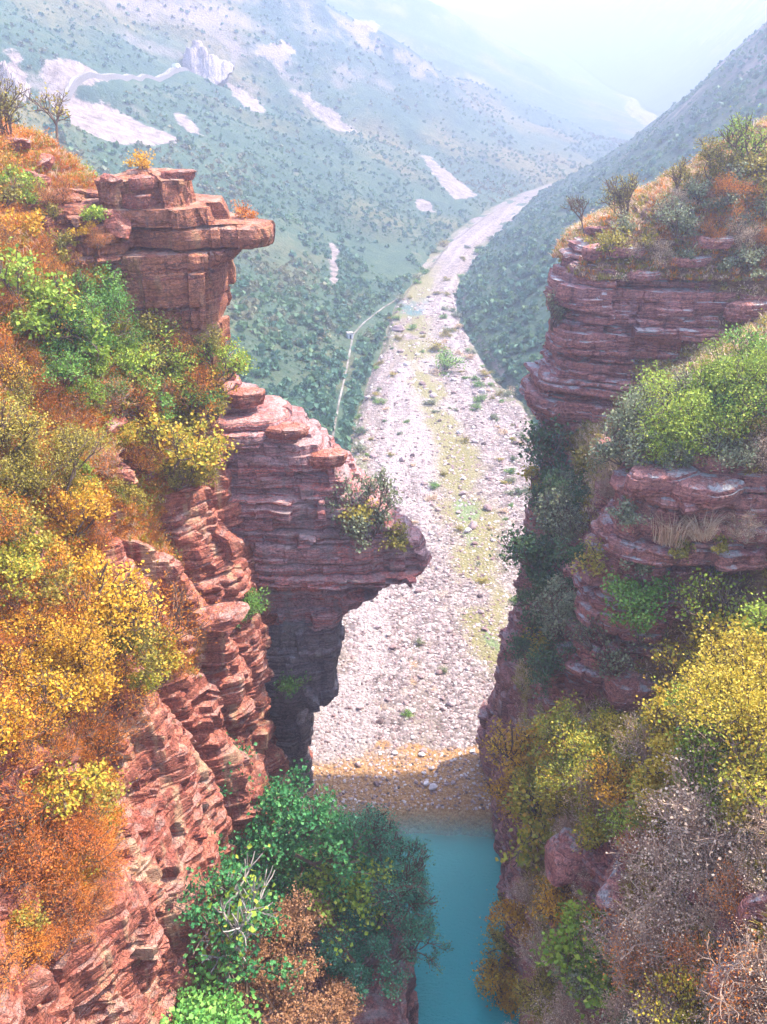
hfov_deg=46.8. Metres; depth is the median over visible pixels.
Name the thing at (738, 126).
shrub
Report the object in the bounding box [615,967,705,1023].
shrub
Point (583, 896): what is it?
shrub
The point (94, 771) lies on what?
shrub
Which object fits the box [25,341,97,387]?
shrub
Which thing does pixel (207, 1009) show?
shrub
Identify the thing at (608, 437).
loose rock
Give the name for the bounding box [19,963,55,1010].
loose rock
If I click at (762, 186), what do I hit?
shrub
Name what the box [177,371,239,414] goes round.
shrub
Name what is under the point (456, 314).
bush
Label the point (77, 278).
shrub
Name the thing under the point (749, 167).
shrub
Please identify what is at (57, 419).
shrub
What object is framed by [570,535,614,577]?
shrub
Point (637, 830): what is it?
shrub
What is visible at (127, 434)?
shrub
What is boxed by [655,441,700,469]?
shrub
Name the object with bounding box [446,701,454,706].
boulder
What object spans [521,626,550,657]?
shrub
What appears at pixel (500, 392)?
bush
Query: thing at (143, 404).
shrub
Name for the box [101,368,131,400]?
shrub
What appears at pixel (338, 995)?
tree
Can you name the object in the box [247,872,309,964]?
shrub
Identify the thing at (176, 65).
parked van
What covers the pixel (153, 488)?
undergrowth
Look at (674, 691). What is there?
shrub
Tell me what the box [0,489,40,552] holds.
shrub
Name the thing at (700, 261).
loose rock
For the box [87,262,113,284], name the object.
shrub
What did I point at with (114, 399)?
shrub
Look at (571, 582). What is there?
shrub
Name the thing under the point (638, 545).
rock outcrop
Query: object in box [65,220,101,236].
shrub
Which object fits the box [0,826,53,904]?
shrub
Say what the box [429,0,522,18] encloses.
sky
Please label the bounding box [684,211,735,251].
shrub
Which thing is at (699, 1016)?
shrub
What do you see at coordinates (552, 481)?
shrub
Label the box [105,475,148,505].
shrub
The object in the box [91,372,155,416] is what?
shrub
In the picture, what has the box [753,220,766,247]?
shrub
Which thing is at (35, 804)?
shrub
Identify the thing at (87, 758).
shrub
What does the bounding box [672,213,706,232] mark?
shrub
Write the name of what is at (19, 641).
shrub
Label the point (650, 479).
loose rock
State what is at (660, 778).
shrub
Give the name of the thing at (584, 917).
shrub
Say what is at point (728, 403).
shrub
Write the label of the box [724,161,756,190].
shrub
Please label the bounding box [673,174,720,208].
shrub
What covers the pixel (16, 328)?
shrub
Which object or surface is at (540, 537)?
shrub
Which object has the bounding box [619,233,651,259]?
shrub
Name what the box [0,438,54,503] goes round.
shrub
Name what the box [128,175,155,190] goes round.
loose rock
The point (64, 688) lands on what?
shrub
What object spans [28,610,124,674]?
shrub
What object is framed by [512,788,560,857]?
shrub
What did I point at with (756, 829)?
shrub
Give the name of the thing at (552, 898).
shrub
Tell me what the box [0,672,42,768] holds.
shrub
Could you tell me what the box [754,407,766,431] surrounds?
shrub
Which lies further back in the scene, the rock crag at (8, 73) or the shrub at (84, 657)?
the rock crag at (8, 73)
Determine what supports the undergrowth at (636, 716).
on the gorge cliff at (498, 704)
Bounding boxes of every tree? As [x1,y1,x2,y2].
[18,82,70,148]
[168,732,375,1023]
[189,843,277,993]
[219,880,366,1023]
[257,776,404,930]
[311,887,454,1005]
[329,803,448,956]
[560,191,589,236]
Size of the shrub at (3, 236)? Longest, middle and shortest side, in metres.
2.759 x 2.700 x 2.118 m
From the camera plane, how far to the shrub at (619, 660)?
54.11 m
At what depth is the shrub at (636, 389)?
55.47 m
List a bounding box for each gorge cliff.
[0,121,312,1023]
[475,256,766,1023]
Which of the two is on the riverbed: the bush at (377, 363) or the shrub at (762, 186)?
the bush at (377, 363)
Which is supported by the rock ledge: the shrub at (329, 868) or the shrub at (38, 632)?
the shrub at (329, 868)
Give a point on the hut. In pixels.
(350, 334)
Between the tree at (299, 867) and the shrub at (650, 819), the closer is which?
the shrub at (650, 819)
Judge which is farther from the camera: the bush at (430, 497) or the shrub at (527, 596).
the bush at (430, 497)
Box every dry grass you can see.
[0,116,206,1023]
[511,251,766,1023]
[553,115,766,281]
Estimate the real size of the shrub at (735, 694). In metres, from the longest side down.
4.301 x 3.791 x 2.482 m
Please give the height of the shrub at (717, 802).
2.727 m
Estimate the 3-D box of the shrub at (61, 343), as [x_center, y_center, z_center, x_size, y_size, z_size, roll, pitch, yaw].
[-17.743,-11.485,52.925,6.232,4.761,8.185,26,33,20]
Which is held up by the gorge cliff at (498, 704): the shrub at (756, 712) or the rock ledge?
the shrub at (756, 712)
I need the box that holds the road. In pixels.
[0,61,234,103]
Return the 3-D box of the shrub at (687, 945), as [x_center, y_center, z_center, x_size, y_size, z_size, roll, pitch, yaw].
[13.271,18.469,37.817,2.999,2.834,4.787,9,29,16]
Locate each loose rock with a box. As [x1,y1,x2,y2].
[2,137,30,150]
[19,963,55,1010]
[21,169,51,186]
[33,153,54,169]
[99,173,122,186]
[104,210,131,239]
[105,417,127,436]
[122,194,155,208]
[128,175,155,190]
[161,169,195,180]
[196,601,249,632]
[211,529,244,560]
[222,386,264,408]
[223,370,236,380]
[265,422,309,440]
[309,448,347,468]
[544,826,586,886]
[582,243,607,261]
[584,226,606,234]
[595,860,629,909]
[596,436,615,451]
[603,666,659,711]
[605,245,644,257]
[615,505,624,524]
[620,822,644,859]
[624,459,700,496]
[627,270,660,281]
[671,255,710,267]
[671,473,744,508]
[681,883,706,907]
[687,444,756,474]
[692,234,733,248]
[706,962,757,1012]
[723,300,766,322]
[734,890,766,939]
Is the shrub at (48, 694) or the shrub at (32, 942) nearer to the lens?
the shrub at (32, 942)
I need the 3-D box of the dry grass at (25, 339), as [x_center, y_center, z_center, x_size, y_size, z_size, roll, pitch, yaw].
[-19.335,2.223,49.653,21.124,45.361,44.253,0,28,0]
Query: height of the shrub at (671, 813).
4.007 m
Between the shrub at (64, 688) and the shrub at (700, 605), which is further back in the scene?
the shrub at (700, 605)
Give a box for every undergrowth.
[0,120,202,889]
[0,127,183,855]
[0,146,203,880]
[509,281,766,1015]
[510,249,766,1023]
[511,280,766,1023]
[513,281,766,1023]
[516,279,766,1017]
[552,113,766,280]
[560,117,765,279]
[560,125,766,281]
[564,116,766,278]
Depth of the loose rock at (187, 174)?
55.01 m
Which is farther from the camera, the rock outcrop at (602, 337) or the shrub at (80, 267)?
the rock outcrop at (602, 337)
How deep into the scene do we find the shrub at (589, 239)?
61.85 m
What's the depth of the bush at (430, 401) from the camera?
163.67 m
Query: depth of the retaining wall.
269.75 m
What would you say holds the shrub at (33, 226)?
on the gorge cliff at (134, 961)
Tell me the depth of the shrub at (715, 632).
49.46 m
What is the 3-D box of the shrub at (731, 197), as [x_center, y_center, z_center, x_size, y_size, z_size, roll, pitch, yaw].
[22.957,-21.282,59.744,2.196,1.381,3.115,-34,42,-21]
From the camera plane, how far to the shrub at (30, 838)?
39.07 m
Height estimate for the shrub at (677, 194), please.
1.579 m
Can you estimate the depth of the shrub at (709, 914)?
37.80 m
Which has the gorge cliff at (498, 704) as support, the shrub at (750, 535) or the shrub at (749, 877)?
the shrub at (749, 877)
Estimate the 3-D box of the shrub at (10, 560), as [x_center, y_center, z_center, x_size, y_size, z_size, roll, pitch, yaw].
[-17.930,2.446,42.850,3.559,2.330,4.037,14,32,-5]
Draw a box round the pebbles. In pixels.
[300,286,532,810]
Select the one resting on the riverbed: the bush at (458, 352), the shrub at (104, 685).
the bush at (458, 352)
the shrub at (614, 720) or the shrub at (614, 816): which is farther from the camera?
the shrub at (614, 720)
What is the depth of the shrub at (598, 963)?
44.01 m
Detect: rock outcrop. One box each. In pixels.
[23,188,128,315]
[94,166,274,397]
[205,375,431,630]
[264,619,344,711]
[519,236,766,439]
[537,444,766,741]
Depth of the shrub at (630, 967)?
40.47 m
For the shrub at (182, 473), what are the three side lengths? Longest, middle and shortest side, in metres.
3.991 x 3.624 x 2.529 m
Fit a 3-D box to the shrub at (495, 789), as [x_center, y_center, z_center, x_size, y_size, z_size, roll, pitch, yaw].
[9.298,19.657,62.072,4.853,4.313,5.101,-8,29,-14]
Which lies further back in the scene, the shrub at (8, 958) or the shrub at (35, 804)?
the shrub at (35, 804)
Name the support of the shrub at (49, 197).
on the rock outcrop at (114, 249)
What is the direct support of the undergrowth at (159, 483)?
on the gorge cliff at (134, 961)
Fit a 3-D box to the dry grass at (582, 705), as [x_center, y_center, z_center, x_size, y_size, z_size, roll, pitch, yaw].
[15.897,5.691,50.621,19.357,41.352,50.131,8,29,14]
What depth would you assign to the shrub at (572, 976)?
43.84 m
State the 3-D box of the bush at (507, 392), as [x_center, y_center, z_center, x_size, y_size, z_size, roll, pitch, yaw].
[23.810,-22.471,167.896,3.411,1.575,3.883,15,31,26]
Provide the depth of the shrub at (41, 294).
50.05 m
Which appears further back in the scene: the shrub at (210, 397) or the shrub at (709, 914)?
the shrub at (210, 397)
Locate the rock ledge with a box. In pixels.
[243,837,418,1023]
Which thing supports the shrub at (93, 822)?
on the gorge cliff at (134, 961)
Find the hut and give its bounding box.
[346,331,353,338]
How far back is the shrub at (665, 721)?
47.75 m
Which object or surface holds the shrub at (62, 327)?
on the gorge cliff at (134, 961)
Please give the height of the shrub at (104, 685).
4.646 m
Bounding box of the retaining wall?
[43,61,231,98]
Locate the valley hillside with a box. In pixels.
[0,0,766,449]
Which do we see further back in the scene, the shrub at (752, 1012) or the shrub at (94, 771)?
the shrub at (94, 771)
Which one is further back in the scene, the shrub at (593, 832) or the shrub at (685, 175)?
the shrub at (685, 175)
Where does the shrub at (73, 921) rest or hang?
on the gorge cliff at (134, 961)
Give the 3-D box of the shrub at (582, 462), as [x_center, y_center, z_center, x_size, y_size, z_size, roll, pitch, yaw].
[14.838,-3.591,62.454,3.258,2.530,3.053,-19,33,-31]
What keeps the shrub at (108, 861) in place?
on the gorge cliff at (134, 961)
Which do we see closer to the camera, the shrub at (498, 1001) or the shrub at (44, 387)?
the shrub at (44, 387)
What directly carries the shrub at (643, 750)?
on the gorge cliff at (498, 704)
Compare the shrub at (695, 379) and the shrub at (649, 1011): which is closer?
the shrub at (649, 1011)
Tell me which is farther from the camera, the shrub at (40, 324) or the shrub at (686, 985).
the shrub at (40, 324)
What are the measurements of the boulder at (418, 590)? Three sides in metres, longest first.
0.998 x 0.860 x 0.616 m
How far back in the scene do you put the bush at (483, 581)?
109.96 m
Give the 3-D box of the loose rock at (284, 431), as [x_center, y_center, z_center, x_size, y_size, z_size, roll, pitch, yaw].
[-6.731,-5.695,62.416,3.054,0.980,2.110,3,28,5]
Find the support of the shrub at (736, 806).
on the gorge cliff at (498, 704)
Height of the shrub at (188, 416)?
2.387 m
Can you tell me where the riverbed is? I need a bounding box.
[296,94,657,832]
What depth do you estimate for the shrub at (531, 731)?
57.35 m
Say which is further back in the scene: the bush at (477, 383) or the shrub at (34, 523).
the bush at (477, 383)
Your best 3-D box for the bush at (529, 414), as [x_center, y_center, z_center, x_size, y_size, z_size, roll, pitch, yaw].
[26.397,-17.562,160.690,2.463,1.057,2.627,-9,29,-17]
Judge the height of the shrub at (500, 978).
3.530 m
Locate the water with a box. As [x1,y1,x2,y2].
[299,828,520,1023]
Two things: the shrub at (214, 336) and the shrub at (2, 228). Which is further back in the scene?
the shrub at (214, 336)
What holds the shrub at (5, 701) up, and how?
on the gorge cliff at (134, 961)
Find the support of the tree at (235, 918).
on the gorge cliff at (134, 961)
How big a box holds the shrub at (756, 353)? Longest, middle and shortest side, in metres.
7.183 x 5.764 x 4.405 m
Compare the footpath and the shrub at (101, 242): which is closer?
the shrub at (101, 242)
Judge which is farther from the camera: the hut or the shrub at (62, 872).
the hut
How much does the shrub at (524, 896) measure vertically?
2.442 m
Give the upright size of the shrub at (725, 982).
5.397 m
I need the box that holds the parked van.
[172,64,180,67]
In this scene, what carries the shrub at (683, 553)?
on the rock outcrop at (638, 545)
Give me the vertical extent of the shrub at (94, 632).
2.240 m
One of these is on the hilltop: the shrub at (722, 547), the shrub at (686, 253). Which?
the shrub at (686, 253)
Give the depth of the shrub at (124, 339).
55.16 m
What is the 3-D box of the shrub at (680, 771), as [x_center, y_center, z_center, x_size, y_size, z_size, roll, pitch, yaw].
[14.932,12.470,40.397,5.728,5.725,9.259,21,35,34]
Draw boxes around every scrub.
[0,0,612,451]
[455,23,766,425]
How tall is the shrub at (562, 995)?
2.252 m
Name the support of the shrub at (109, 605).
on the gorge cliff at (134, 961)
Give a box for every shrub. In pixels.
[0,71,34,136]
[0,165,20,183]
[0,171,27,206]
[0,216,22,236]
[0,221,21,254]
[0,236,119,361]
[0,284,30,317]
[0,311,41,334]
[0,330,21,370]
[0,349,38,392]
[0,370,41,412]
[0,387,54,453]
[0,415,119,506]
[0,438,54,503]
[0,453,20,488]
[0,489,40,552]
[0,490,31,532]
[0,499,60,557]
[0,529,47,603]
[0,573,67,636]
[0,576,127,694]
[0,626,46,682]
[0,637,61,702]
[0,664,38,719]
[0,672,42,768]
[0,680,36,761]
[0,683,70,773]
[0,752,80,893]
[0,790,61,847]
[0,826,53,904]
[0,893,59,988]
[0,916,36,1007]
[4,161,46,188]
[4,540,114,646]
[5,207,47,235]
[6,655,109,743]
[6,816,69,878]
[7,604,71,660]
[7,890,52,933]
[9,179,41,203]
[10,558,82,612]
[13,270,55,307]
[21,346,47,372]
[21,772,51,820]
[22,370,69,415]
[22,629,127,721]
[23,475,81,523]
[23,809,93,879]
[24,714,114,823]
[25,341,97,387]
[25,853,81,916]
[25,915,101,969]
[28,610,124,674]
[29,249,68,278]
[30,176,66,207]
[31,686,61,710]
[32,200,63,221]
[32,875,111,962]
[33,234,55,255]
[34,396,80,431]
[34,708,100,774]
[35,440,56,467]
[35,476,122,536]
[36,828,97,915]
[37,794,135,910]
[40,281,150,360]
[42,292,90,358]
[45,265,96,302]
[46,227,79,248]
[46,531,117,590]
[50,170,78,205]
[52,247,70,263]
[52,383,101,437]
[53,442,98,481]
[54,769,93,814]
[55,271,76,293]
[58,375,109,409]
[61,469,104,518]
[63,873,118,925]
[64,251,104,282]
[64,791,117,860]
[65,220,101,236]
[65,684,103,736]
[67,549,169,651]
[68,688,159,768]
[75,260,132,316]
[75,516,122,556]
[77,747,110,778]
[78,204,110,221]
[78,616,112,651]
[80,614,167,680]
[80,781,125,825]
[82,347,135,377]
[82,435,126,476]
[83,579,133,605]
[84,223,114,249]
[85,825,130,898]
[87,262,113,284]
[90,649,165,716]
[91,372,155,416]
[95,377,140,414]
[100,311,130,336]
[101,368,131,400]
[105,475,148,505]
[107,331,163,387]
[107,366,190,426]
[109,333,145,367]
[109,416,145,448]
[114,662,169,696]
[117,308,187,343]
[120,357,178,420]
[120,437,172,475]
[122,148,155,169]
[123,613,190,685]
[124,335,190,380]
[124,568,231,671]
[129,403,238,480]
[142,411,190,445]
[144,315,211,395]
[149,623,208,689]
[150,321,247,397]
[153,945,268,1023]
[155,321,191,352]
[156,453,211,491]
[162,373,196,409]
[165,357,236,417]
[168,386,181,413]
[170,361,228,411]
[172,405,216,434]
[174,460,219,486]
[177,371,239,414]
[184,321,226,360]
[187,332,258,386]
[196,380,230,420]
[196,414,228,456]
[230,199,258,219]
[235,585,273,628]
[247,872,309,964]
[273,669,311,703]
[283,839,402,962]
[323,463,402,552]
[338,497,378,524]
[375,518,412,554]
[469,951,523,1019]
[474,950,510,1010]
[476,715,541,789]
[478,758,532,827]
[478,886,518,968]
[484,892,533,947]
[489,518,570,594]
[495,740,560,871]
[502,1010,530,1023]
[503,603,553,665]
[504,870,540,914]
[506,581,555,616]
[506,966,558,1023]
[507,760,543,791]
[508,912,551,982]
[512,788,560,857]
[514,414,578,483]
[516,463,547,490]
[519,627,577,701]
[521,480,560,538]
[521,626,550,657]
[522,571,578,639]
[522,984,590,1023]
[524,689,648,814]
[524,866,586,927]
[526,710,576,789]
[527,479,584,532]
[529,887,623,1023]
[532,767,579,817]
[533,524,560,561]
[537,468,593,513]
[541,288,575,330]
[544,499,590,546]
[544,570,585,629]
[548,536,592,565]
[549,811,580,833]
[551,950,613,1012]
[552,750,598,801]
[554,465,580,494]
[554,982,592,1022]
[556,759,615,819]
[557,903,601,953]
[558,560,577,590]
[560,988,606,1023]
[561,607,654,680]
[562,904,626,986]
[567,866,600,917]
[569,797,614,853]
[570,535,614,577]
[571,446,597,475]
[571,943,614,986]
[574,704,599,745]
[580,886,674,1008]
[582,747,640,813]
[583,233,610,243]
[583,890,657,983]
[584,709,640,746]
[585,408,658,472]
[585,462,614,507]
[590,222,639,263]
[591,169,645,217]
[593,963,651,1023]
[595,790,653,867]
[598,1010,650,1023]
[600,569,678,637]
[600,708,663,769]
[600,727,630,772]
[604,386,699,448]
[604,495,652,532]
[605,818,731,928]
[608,208,640,233]
[608,381,645,444]
[611,798,683,868]
[613,864,738,981]
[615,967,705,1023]
[617,774,669,854]
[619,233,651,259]
[619,558,654,576]
[621,373,693,419]
[622,350,766,465]
[623,956,715,1023]
[625,698,671,758]
[628,802,681,843]
[630,745,683,823]
[630,753,678,828]
[631,425,688,469]
[632,687,708,795]
[633,685,691,767]
[633,758,717,850]
[634,226,659,247]
[635,719,755,887]
[635,849,687,910]
[643,236,673,267]
[643,634,725,731]
[647,191,704,237]
[647,221,673,243]
[651,390,701,432]
[651,676,714,737]
[655,197,686,225]
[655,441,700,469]
[657,626,766,757]
[658,684,746,774]
[659,155,708,190]
[659,762,764,868]
[660,900,718,1005]
[661,565,766,637]
[663,361,701,403]
[663,730,717,794]
[667,241,701,264]
[668,536,696,562]
[669,185,688,208]
[670,832,738,888]
[670,872,735,928]
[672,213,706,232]
[672,632,763,698]
[672,742,740,831]
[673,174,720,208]
[674,354,736,403]
[675,581,756,671]
[682,986,754,1023]
[683,334,766,402]
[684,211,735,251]
[687,922,766,1023]
[689,134,746,181]
[690,422,762,473]
[692,951,729,1016]
[697,854,762,936]
[698,717,766,815]
[699,915,751,967]
[700,406,766,461]
[704,379,766,444]
[705,168,765,224]
[708,187,746,209]
[709,321,766,358]
[709,533,732,555]
[711,353,766,417]
[711,615,766,674]
[711,678,755,729]
[714,919,766,1023]
[715,104,766,163]
[716,255,738,272]
[716,746,766,833]
[722,592,766,647]
[723,504,766,548]
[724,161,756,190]
[724,208,755,228]
[724,213,766,245]
[726,773,766,878]
[727,833,766,911]
[727,991,766,1023]
[730,241,766,278]
[730,917,766,983]
[733,149,766,184]
[734,709,766,762]
[735,644,766,705]
[737,400,766,470]
[744,145,766,170]
[753,193,766,217]
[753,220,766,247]
[754,172,766,198]
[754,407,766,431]
[760,251,766,270]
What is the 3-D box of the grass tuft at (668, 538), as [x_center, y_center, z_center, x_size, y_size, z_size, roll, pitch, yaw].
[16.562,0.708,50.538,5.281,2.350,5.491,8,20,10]
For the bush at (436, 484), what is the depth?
133.04 m
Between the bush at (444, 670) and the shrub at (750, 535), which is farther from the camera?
the bush at (444, 670)
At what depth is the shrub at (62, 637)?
42.57 m
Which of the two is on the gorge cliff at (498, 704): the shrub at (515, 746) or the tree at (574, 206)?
the shrub at (515, 746)
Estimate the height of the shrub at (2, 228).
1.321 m
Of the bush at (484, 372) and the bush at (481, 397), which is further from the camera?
the bush at (484, 372)
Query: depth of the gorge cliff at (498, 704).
60.53 m
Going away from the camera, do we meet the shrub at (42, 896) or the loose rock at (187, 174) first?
the shrub at (42, 896)
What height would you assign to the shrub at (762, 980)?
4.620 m
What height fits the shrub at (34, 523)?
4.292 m
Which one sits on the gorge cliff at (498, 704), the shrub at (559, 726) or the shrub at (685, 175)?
the shrub at (559, 726)
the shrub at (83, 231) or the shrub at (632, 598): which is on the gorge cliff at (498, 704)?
the shrub at (632, 598)
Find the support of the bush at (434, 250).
on the riverbed
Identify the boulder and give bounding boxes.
[370,453,376,457]
[373,781,380,786]
[376,718,383,724]
[391,325,404,331]
[415,587,421,592]
[429,783,437,789]
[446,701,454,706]
[469,521,477,529]
[483,504,491,510]
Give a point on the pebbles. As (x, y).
(370, 764)
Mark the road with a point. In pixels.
(79, 80)
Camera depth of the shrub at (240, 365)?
59.04 m
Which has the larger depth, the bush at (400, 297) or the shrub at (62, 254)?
the bush at (400, 297)
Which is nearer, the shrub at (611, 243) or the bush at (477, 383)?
the shrub at (611, 243)
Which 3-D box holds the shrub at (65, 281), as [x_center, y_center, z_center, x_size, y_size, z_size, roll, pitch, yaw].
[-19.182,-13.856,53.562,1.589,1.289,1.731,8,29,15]
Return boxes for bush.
[350,443,371,453]
[352,427,368,433]
[373,359,383,365]
[373,397,386,403]
[390,314,402,319]
[394,293,404,300]
[395,333,405,339]
[400,709,415,720]
[407,323,416,330]
[411,272,425,278]
[415,637,425,647]
[416,269,429,273]
[422,397,437,404]
[424,493,438,501]
[425,338,449,351]
[427,365,443,374]
[428,480,441,490]
[429,248,440,252]
[434,346,468,376]
[435,239,448,246]
[436,665,447,672]
[439,327,451,336]
[451,311,462,317]
[453,348,463,353]
[454,525,463,531]
[457,436,472,443]
[461,353,474,359]
[463,349,477,354]
[469,380,485,387]
[470,402,482,410]
[471,374,480,379]
[473,392,487,402]
[475,578,487,584]
[476,368,494,377]
[490,413,499,421]
[493,389,502,395]
[498,428,506,434]
[498,507,509,513]
[503,389,514,396]
[503,467,515,473]
[505,476,515,482]
[510,486,527,495]
[525,411,535,417]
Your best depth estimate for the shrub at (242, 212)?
57.99 m
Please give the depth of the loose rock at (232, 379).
64.19 m
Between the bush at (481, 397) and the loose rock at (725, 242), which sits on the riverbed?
the bush at (481, 397)
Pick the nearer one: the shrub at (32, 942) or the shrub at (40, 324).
the shrub at (32, 942)
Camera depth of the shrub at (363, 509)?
63.65 m
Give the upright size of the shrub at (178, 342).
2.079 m
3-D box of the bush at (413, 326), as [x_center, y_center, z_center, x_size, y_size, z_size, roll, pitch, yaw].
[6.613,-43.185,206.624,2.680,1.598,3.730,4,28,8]
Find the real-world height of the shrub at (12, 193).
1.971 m
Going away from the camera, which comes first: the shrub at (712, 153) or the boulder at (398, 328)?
the shrub at (712, 153)
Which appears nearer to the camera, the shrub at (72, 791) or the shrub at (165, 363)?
the shrub at (72, 791)
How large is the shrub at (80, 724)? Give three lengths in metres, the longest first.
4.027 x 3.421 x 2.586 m
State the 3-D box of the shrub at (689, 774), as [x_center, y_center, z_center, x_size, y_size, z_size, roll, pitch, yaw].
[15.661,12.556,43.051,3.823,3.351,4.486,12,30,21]
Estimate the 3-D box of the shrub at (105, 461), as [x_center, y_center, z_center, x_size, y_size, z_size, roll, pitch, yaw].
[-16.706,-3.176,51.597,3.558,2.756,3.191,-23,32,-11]
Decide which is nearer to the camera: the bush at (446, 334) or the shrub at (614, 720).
the shrub at (614, 720)
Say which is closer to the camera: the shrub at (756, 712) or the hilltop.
the shrub at (756, 712)
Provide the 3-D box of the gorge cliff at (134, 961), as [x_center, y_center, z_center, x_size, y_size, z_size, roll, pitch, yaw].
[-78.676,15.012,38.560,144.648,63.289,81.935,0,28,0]
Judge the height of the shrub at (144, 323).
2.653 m
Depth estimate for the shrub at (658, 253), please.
59.80 m
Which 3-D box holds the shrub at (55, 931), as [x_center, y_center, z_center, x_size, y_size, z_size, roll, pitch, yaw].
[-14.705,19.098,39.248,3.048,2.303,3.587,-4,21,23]
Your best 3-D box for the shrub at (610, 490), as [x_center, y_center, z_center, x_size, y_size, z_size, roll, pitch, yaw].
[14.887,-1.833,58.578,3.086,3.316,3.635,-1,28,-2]
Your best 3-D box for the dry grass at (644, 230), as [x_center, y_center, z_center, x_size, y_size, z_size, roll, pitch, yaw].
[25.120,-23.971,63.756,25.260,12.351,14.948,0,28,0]
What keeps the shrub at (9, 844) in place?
on the gorge cliff at (134, 961)
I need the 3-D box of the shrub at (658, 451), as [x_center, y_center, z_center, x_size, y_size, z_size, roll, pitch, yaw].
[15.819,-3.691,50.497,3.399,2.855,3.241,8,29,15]
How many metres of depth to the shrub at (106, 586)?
48.18 m
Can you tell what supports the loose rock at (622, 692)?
on the gorge cliff at (498, 704)
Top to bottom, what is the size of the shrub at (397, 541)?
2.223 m
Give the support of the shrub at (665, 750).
on the gorge cliff at (498, 704)
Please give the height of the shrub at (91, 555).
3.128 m
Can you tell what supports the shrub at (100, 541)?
on the gorge cliff at (134, 961)
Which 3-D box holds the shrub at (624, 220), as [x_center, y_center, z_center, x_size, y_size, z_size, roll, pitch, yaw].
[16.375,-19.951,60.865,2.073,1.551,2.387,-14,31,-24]
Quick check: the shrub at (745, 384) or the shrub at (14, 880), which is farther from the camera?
the shrub at (745, 384)
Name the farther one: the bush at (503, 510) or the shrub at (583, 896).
the bush at (503, 510)
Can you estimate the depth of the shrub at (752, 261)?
59.58 m
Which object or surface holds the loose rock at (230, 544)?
on the gorge cliff at (134, 961)
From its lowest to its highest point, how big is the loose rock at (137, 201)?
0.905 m
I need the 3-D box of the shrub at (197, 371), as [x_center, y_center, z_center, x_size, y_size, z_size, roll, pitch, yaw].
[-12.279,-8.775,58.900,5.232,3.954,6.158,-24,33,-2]
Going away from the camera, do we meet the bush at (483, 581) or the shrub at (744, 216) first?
the shrub at (744, 216)
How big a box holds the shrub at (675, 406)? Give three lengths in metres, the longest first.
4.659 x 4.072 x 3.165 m
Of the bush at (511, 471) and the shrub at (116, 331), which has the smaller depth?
the shrub at (116, 331)
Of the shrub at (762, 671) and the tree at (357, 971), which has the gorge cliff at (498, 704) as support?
the shrub at (762, 671)
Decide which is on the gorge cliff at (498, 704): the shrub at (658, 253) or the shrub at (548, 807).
the shrub at (548, 807)
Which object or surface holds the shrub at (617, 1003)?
on the gorge cliff at (498, 704)
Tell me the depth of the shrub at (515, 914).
57.27 m
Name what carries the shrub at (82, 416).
on the gorge cliff at (134, 961)
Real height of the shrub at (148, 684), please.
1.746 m
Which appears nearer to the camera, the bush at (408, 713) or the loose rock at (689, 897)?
the loose rock at (689, 897)
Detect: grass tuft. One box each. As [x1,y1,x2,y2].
[639,507,709,547]
[672,508,734,541]
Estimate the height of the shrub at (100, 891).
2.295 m
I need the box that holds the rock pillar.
[270,708,313,792]
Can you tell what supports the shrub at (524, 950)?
on the gorge cliff at (498, 704)
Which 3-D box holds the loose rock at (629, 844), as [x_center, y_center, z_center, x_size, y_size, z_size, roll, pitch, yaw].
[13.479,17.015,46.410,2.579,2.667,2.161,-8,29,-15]
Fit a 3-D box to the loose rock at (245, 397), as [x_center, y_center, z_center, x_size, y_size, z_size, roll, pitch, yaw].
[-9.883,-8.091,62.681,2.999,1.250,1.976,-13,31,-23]
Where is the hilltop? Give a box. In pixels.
[557,124,766,279]
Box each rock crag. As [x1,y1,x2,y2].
[0,60,31,101]
[182,40,233,83]
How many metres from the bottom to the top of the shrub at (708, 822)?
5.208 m
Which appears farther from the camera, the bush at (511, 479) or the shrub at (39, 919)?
the bush at (511, 479)
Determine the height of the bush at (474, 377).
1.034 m
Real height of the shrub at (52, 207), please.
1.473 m
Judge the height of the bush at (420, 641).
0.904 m
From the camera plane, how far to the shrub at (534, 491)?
66.15 m
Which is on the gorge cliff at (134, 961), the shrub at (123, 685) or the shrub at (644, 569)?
the shrub at (123, 685)
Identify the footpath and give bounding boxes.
[332,298,396,435]
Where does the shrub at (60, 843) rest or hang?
on the gorge cliff at (134, 961)
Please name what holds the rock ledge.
on the riverbed
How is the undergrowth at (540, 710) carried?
on the gorge cliff at (498, 704)

